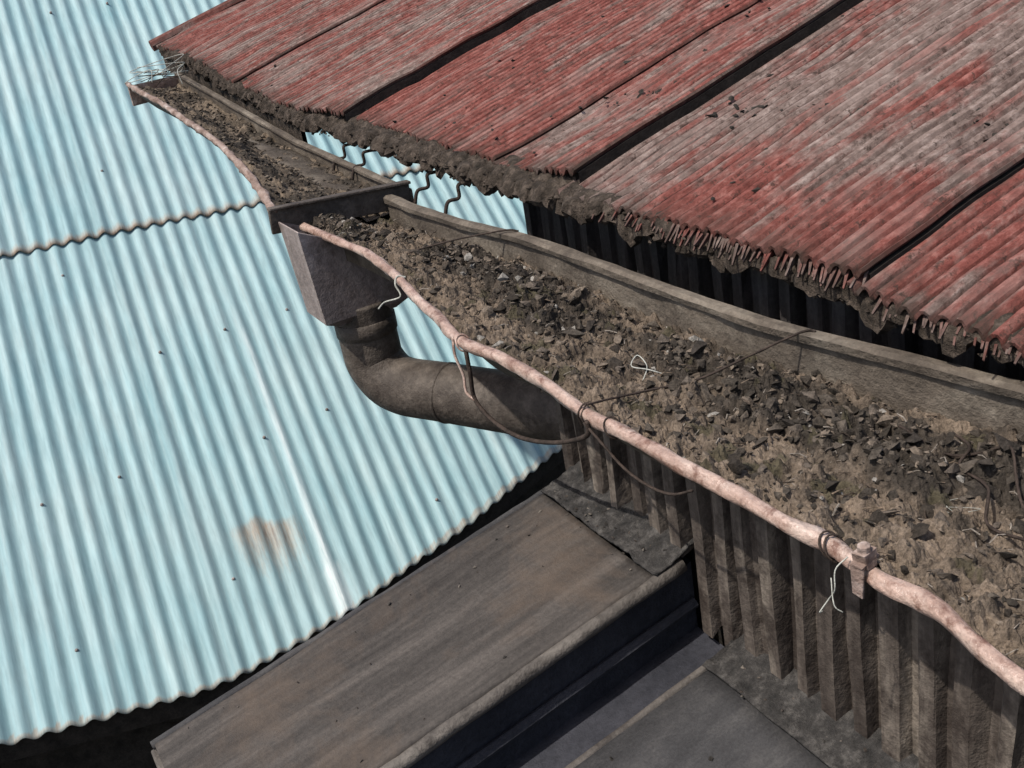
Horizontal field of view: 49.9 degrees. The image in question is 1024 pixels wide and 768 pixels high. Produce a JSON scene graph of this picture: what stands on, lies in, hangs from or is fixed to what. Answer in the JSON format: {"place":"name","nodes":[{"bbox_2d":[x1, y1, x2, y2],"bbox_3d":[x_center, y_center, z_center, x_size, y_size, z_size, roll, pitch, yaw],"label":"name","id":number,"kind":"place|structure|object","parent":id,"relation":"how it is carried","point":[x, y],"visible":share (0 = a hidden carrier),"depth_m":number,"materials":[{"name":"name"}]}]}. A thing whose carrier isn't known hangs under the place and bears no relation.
{"place":"outdoors","nodes":[
{"label":"outdoors","id":0,"kind":"place"},
{"label":"ground","id":1,"kind":"structure","parent":0,"visible":0},
{"bbox_2d":[0,461,565,767],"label":"house wall","id":2,"kind":"structure","parent":1,"relation":"on","point":[131,749],"depth_m":7.48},
{"bbox_2d":[0,169,561,744],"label":"roof sheets","id":3,"kind":"object","parent":2,"relation":"on","point":[306,517],"visible":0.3,"depth_m":8.36,"materials":[{"name":"blue paint"}]},
{"bbox_2d":[0,0,420,256],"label":"roof sheets","id":4,"kind":"object","parent":3,"relation":"on","point":[74,121],"visible":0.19,"depth_m":10.03,"materials":[{"name":"blue paint"}]},
{"bbox_2d":[40,2,437,651],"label":"roof screws","id":5,"kind":"object","parent":3,"relation":"attached to","point":[160,352],"visible":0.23,"depth_m":8.76,"materials":[{"name":"metal"}]},
{"bbox_2d":[0,449,563,763],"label":"eave fascia","id":6,"kind":"structure","parent":2,"relation":"attached to","point":[139,717],"depth_m":7.33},
{"bbox_2d":[410,502,697,767],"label":"lean to wall","id":7,"kind":"structure","parent":1,"relation":"on","point":[482,731],"depth_m":2.24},
{"bbox_2d":[155,494,652,767],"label":"top sheet","id":8,"kind":"object","parent":7,"relation":"on","point":[436,646],"visible":0.99,"depth_m":2.28,"materials":[{"name":"brown wood"}]},
{"bbox_2d":[150,490,547,749],"bbox_3d":[-0.313,0.493,2.472,1.068,0.212,0.022,-21,27,-23],"label":"edge","id":9,"kind":"object","parent":8,"relation":"attached to","point":[264,671],"visible":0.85,"depth_m":2.42,"materials":[{"name":"wood"}]},
{"bbox_2d":[380,558,687,767],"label":"rolled edge","id":10,"kind":"object","parent":8,"relation":"attached to","point":[427,744],"visible":1,"depth_m":2.14,"materials":[{"name":"metal"}]},
{"bbox_2d":[455,597,698,767],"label":"fascia rail","id":11,"kind":"object","parent":7,"relation":"attached to","point":[563,697],"visible":1,"depth_m":2.22,"materials":[{"name":"black wood"}]},
{"bbox_2d":[151,749,163,767],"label":"end fascia","id":12,"kind":"structure","parent":11,"relation":"attached to","point":[156,758],"depth_m":2.29,"materials":[{"name":"metal"}]},
{"bbox_2d":[505,627,723,767],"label":"valley channel","id":13,"kind":"object","parent":7,"relation":"attached to","point":[601,718],"visible":0.5,"depth_m":2.26,"materials":[{"name":"grey metal"}]},
{"bbox_2d":[684,548,724,646],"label":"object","id":14,"kind":"object","parent":1,"relation":"on","point":[719,635],"depth_m":2.38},
{"bbox_2d":[126,72,1023,695],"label":"rain gutter","id":15,"kind":"object","parent":14,"relation":"on","point":[902,380],"visible":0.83,"depth_m":2.35,"materials":[{"name":"orange metal"}]},
{"bbox_2d":[136,64,183,83],"bbox_3d":[-1.890,-1.759,6.208,0.392,0.082,0.257,10,32,36],"label":"dead vine","id":16,"kind":"object","parent":15,"relation":"on","point":[168,73],"visible":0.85,"depth_m":6.24,"materials":[{"name":"grey plant"}]},
{"bbox_2d":[163,50,307,142],"bbox_3d":[-1.568,-1.599,5.968,0.020,0.326,2.450,-21,27,-23],"label":"eave board","id":17,"kind":"object","parent":15,"relation":"attached to","point":[295,132],"visible":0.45,"depth_m":5.64,"materials":[{"name":"brown wood"}]},
{"bbox_2d":[332,143,349,171],"bbox_3d":[-0.670,-0.959,4.513,0.172,0.152,0.037,-12,25,-4],"label":"eave bracket","id":18,"kind":"object","parent":15,"relation":"attached to","point":[342,157],"visible":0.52,"depth_m":4.52,"materials":[{"name":"metal"}]},
{"bbox_2d":[351,149,375,179],"bbox_3d":[-0.567,-0.895,4.341,0.172,0.152,0.037,-12,25,-4],"label":"eave bracket","id":19,"kind":"object","parent":15,"relation":"attached to","point":[363,163],"visible":0.65,"depth_m":4.34,"materials":[{"name":"metal"}]},
{"bbox_2d":[378,275,405,308],"bbox_3d":[-0.337,-0.258,3.080,0.091,0.078,0.040,-9,25,2],"label":"twine scrap","id":20,"kind":"object","parent":15,"relation":"hanging from","point":[399,297],"visible":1,"depth_m":3.08,"materials":[{"name":"white fabric"}]},
{"bbox_2d":[266,180,560,439],"bbox_3d":[-0.059,-0.178,3.517,1.560,0.814,0.550,15,35,42],"label":"downspout","id":21,"kind":"object","parent":15,"relation":"attached to","point":[343,296],"visible":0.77,"depth_m":3.75,"materials":[{"name":"metal"}]},
{"bbox_2d":[406,229,518,254],"bbox_3d":[-0.161,-0.422,3.300,0.383,0.060,0.008,-3,26,15],"label":"hanger wire","id":22,"kind":"object","parent":15,"relation":"attached to","point":[464,238],"visible":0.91,"depth_m":3.29,"materials":[{"name":"brown metal"}]},
{"bbox_2d":[455,333,469,351],"bbox_3d":[-0.116,-0.098,2.615,0.041,0.041,0.029,-21,27,-23],"label":"tie wire","id":23,"kind":"object","parent":15,"relation":"attached to","point":[457,336],"visible":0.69,"depth_m":2.61,"materials":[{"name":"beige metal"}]},
{"bbox_2d":[451,336,693,495],"bbox_3d":[0.093,0.104,2.300,0.023,0.186,0.910,-21,27,-23],"label":"drooping cable","id":24,"kind":"object","parent":15,"relation":"attached to","point":[586,423],"visible":0.99,"depth_m":2.42,"materials":[{"name":"rubber"}]},
{"bbox_2d":[136,83,1023,668],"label":"gutter debris","id":25,"kind":"object","parent":15,"relation":"in","point":[848,465],"visible":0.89,"depth_m":2.12,"materials":[{"name":"soil"},{"name":"slate"}]},
{"bbox_2d":[124,62,184,83],"bbox_3d":[-2.088,-1.761,6.256,0.392,0.097,0.281,6,29,30],"label":"dead vine","id":26,"kind":"object","parent":25,"relation":"on","point":[151,71],"visible":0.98,"depth_m":6.24,"materials":[{"name":"grey plant"}]},
{"bbox_2d":[141,66,185,81],"bbox_3d":[-1.972,-1.771,6.275,0.188,0.063,0.257,-1,26,18],"label":"dead vine","id":27,"kind":"object","parent":25,"relation":"on","point":[162,75],"visible":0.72,"depth_m":6.20,"materials":[{"name":"grey plant"}]},
{"bbox_2d":[138,64,191,86],"bbox_3d":[-1.950,-1.721,6.146,0.411,0.094,0.134,1,27,23],"label":"dead vine","id":28,"kind":"object","parent":25,"relation":"on","point":[165,74],"visible":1,"depth_m":6.14,"materials":[{"name":"grey plant"}]},
{"bbox_2d":[129,54,187,73],"bbox_3d":[-1.962,-1.775,6.169,0.326,0.070,0.305,-21,27,-23],"label":"dead vine","id":29,"kind":"object","parent":28,"relation":"on","point":[161,69],"visible":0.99,"depth_m":6.17,"materials":[{"name":"grey plant"}]},
{"bbox_2d":[145,62,185,82],"bbox_3d":[-1.982,-1.752,6.200,0.190,0.063,0.592,-21,27,-23],"label":"dead vine","id":30,"kind":"object","parent":25,"relation":"on","point":[167,79],"visible":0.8,"depth_m":6.07,"materials":[{"name":"grey plant"}]},
{"bbox_2d":[631,355,660,380],"bbox_3d":[0.285,-0.035,2.391,0.052,0.029,0.084,-21,27,-23],"label":"twine scrap","id":31,"kind":"object","parent":25,"relation":"on","point":[646,368],"visible":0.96,"depth_m":2.39,"materials":[{"name":"white fabric"}]},
{"bbox_2d":[898,424,1018,456],"bbox_3d":[0.769,0.101,1.910,0.211,0.054,0.015,15,35,42],"label":"dead vine","id":32,"kind":"object","parent":25,"relation":"on","point":[950,454],"visible":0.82,"depth_m":1.91,"materials":[{"name":"plant"}]},
{"bbox_2d":[946,498,980,512],"bbox_3d":[0.729,0.196,1.786,0.061,0.008,0.048,-16,26,-12],"label":"twine scrap","id":33,"kind":"object","parent":25,"relation":"on","point":[965,507],"visible":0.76,"depth_m":1.78,"materials":[{"name":"beige fabric"}]},
{"bbox_2d":[952,431,1023,540],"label":"dead vine","id":34,"kind":"object","parent":25,"relation":"on","point":[985,484],"visible":0.94,"depth_m":1.76,"materials":[{"name":"dry woody plant stem"}]},
{"bbox_2d":[998,445,1023,510],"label":"dead vine","id":35,"kind":"object","parent":25,"relation":"on","point":[1016,477],"visible":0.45,"depth_m":1.76,"materials":[{"name":"plant"}]},
{"bbox_2d":[158,43,1023,367],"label":"eave moss shelf","id":36,"kind":"object","parent":15,"relation":"on","point":[542,185],"visible":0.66,"depth_m":3.21,"materials":[{"name":"brown plant"}]},
{"bbox_2d":[156,0,384,82],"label":"red corrugated panel","id":37,"kind":"object","parent":36,"relation":"on","point":[242,40],"visible":0.98,"depth_m":6.23,"materials":[{"name":"paint"}]},
{"bbox_2d":[148,0,244,50],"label":"verge capping","id":38,"kind":"object","parent":37,"relation":"attached to","point":[170,33],"visible":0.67,"depth_m":7.00,"materials":[{"name":"red paint"}]},
{"bbox_2d":[240,0,543,116],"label":"red corrugated panel","id":39,"kind":"object","parent":36,"relation":"on","point":[344,69],"visible":1,"depth_m":5.26,"materials":[{"name":"paint"}]},
{"bbox_2d":[413,170,435,203],"bbox_3d":[-0.277,-0.718,3.859,0.172,0.152,0.037,-12,25,-4],"label":"eave bracket","id":40,"kind":"object","parent":36,"relation":"attached to","point":[418,190],"visible":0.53,"depth_m":3.86,"materials":[{"name":"metal"}]},
{"bbox_2d":[444,182,461,213],"bbox_3d":[-0.159,-0.646,3.663,0.172,0.152,0.037,-12,25,-4],"label":"eave bracket","id":41,"kind":"object","parent":36,"relation":"attached to","point":[458,197],"visible":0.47,"depth_m":3.67,"materials":[{"name":"metal"}]},
{"bbox_2d":[356,0,760,161],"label":"red corrugated panel","id":42,"kind":"object","parent":36,"relation":"on","point":[528,95],"visible":0.98,"depth_m":4.07,"materials":[{"name":"paint"}]},
{"bbox_2d":[343,0,561,121],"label":"lap batten","id":43,"kind":"object","parent":42,"relation":"attached to","point":[386,93],"visible":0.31,"depth_m":4.70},
{"bbox_2d":[271,4,1008,200],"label":"roof flakes","id":44,"kind":"object","parent":42,"relation":"on","point":[714,114],"visible":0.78,"depth_m":3.15,"materials":[{"name":"red paint"}]},
{"bbox_2d":[159,47,1000,363],"bbox_3d":[-0.262,-0.857,3.814,0.144,0.277,7.719,-21,27,-23],"label":"eave moss","id":45,"kind":"object","parent":36,"relation":"on","point":[565,215],"visible":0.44,"depth_m":3.45,"materials":[{"name":"brown plant"}]},
{"bbox_2d":[492,0,844,175],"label":"red corrugated panel","id":46,"kind":"object","parent":36,"relation":"on","point":[572,146],"visible":0.98,"depth_m":3.46,"materials":[{"name":"paint"}]},
{"bbox_2d":[557,0,1023,279],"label":"red corrugated panel","id":47,"kind":"object","parent":36,"relation":"on","point":[861,191],"visible":0.95,"depth_m":2.75,"materials":[{"name":"paint"}]},
{"bbox_2d":[575,0,863,182],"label":"lap batten","id":48,"kind":"object","parent":47,"relation":"attached to","point":[652,129],"visible":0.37,"depth_m":3.29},
{"bbox_2d":[868,160,1023,278],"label":"lap batten","id":49,"kind":"object","parent":47,"relation":"attached to","point":[927,233],"visible":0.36,"depth_m":2.26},
{"bbox_2d":[591,212,1022,365],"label":"eave frill","id":50,"kind":"object","parent":36,"relation":"on","point":[744,251],"visible":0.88,"depth_m":2.38,"materials":[{"name":"red paint"}]},
{"bbox_2d":[847,168,1023,357],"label":"red corrugated panel","id":51,"kind":"object","parent":36,"relation":"on","point":[966,265],"visible":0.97,"depth_m":2.12,"materials":[{"name":"paint"}]},
{"bbox_2d":[603,416,620,439],"bbox_3d":[0.194,0.084,2.116,0.040,0.040,0.028,-21,27,-23],"label":"tie wire","id":52,"kind":"object","parent":15,"relation":"attached to","point":[615,418],"visible":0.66,"depth_m":2.11,"materials":[{"name":"black metal"}]},
{"bbox_2d":[577,329,815,427],"bbox_3d":[0.373,-0.021,2.253,0.529,0.077,0.069,-15,26,-11],"label":"hanger wire","id":53,"kind":"object","parent":15,"relation":"attached to","point":[584,404],"visible":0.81,"depth_m":2.27,"materials":[{"name":"brown metal"}]},
{"bbox_2d":[818,530,837,559],"bbox_3d":[0.483,0.245,1.670,0.040,0.040,0.028,-21,27,-23],"label":"tie wire","id":54,"kind":"object","parent":15,"relation":"on","point":[819,545],"visible":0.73,"depth_m":1.66,"materials":[{"name":"black metal"}]},
{"bbox_2d":[823,533,843,563],"bbox_3d":[0.488,0.248,1.660,0.040,0.040,0.028,-21,27,-23],"label":"tie wire","id":55,"kind":"object","parent":15,"relation":"attached to","point":[824,547],"visible":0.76,"depth_m":1.65,"materials":[{"name":"black metal"}]},
{"bbox_2d":[819,556,847,612],"bbox_3d":[0.476,0.302,1.629,0.046,0.100,0.020,-4,26,12],"label":"twine scrap","id":56,"kind":"object","parent":15,"relation":"on","point":[821,611],"visible":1,"depth_m":1.62,"materials":[{"name":"white fabric"}]},
{"bbox_2d":[830,578,842,612],"bbox_3d":[0.476,0.313,1.625,0.011,0.043,0.033,-14,25,-9],"label":"twine scrap","id":57,"kind":"object","parent":56,"relation":"attached to","point":[832,596],"visible":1,"depth_m":1.62,"materials":[{"name":"white fabric"}]},
{"bbox_2d":[849,541,879,598],"bbox_3d":[0.514,0.265,1.598,0.046,0.086,0.027,-27,30,-33],"label":"lip clamp","id":58,"kind":"object","parent":15,"relation":"attached to","point":[865,555],"visible":1,"depth_m":1.58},
{"bbox_2d":[523,203,1023,380],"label":"wall","id":59,"kind":"structure","parent":14,"relation":"on","point":[757,292],"depth_m":2.73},
{"bbox_2d":[554,399,1023,767],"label":"corrugated wall cladding","id":60,"kind":"structure","parent":14,"relation":"attached to","point":[928,692],"depth_m":1.93,"materials":[{"name":"brown metal"}]},
{"bbox_2d":[541,460,693,575],"bbox_3d":[0.226,0.285,2.438,0.118,0.052,0.457,-21,27,-23],"label":"wall flashing","id":61,"kind":"object","parent":60,"relation":"attached to","point":[654,558],"depth_m":2.41,"materials":[{"name":"grey metal"}]},
{"bbox_2d":[702,634,918,767],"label":"wall flashing","id":62,"kind":"object","parent":60,"relation":"attached to","point":[814,723],"depth_m":2.03,"materials":[{"name":"grey metal"}]},
{"bbox_3d":[0.569,4.345,1.867,2.680,6.487,2.975,-21,27,-23],"label":"lean-to wall","id":63,"kind":"object","parent":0,"visible":0},
{"bbox_2d":[574,670,828,767],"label":"top sheet","id":64,"kind":"object","parent":63,"relation":"on","point":[698,721],"visible":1,"depth_m":2.07,"materials":[{"name":"metal"}]},
{"bbox_2d":[187,487,875,765],"bbox_3d":[0.105,0.712,1.896,1.035,0.283,1.462,-21,27,-23],"label":"roof grit","id":65,"kind":"object","parent":64,"relation":"on","point":[710,758],"visible":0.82,"depth_m":2.31,"materials":[{"name":"gravel"}]},
{"bbox_2d":[564,666,706,767],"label":"rolled edge","id":66,"kind":"object","parent":64,"relation":"attached to","point":[670,692],"visible":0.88,"depth_m":2.15,"materials":[{"name":"metal"}]}
]}

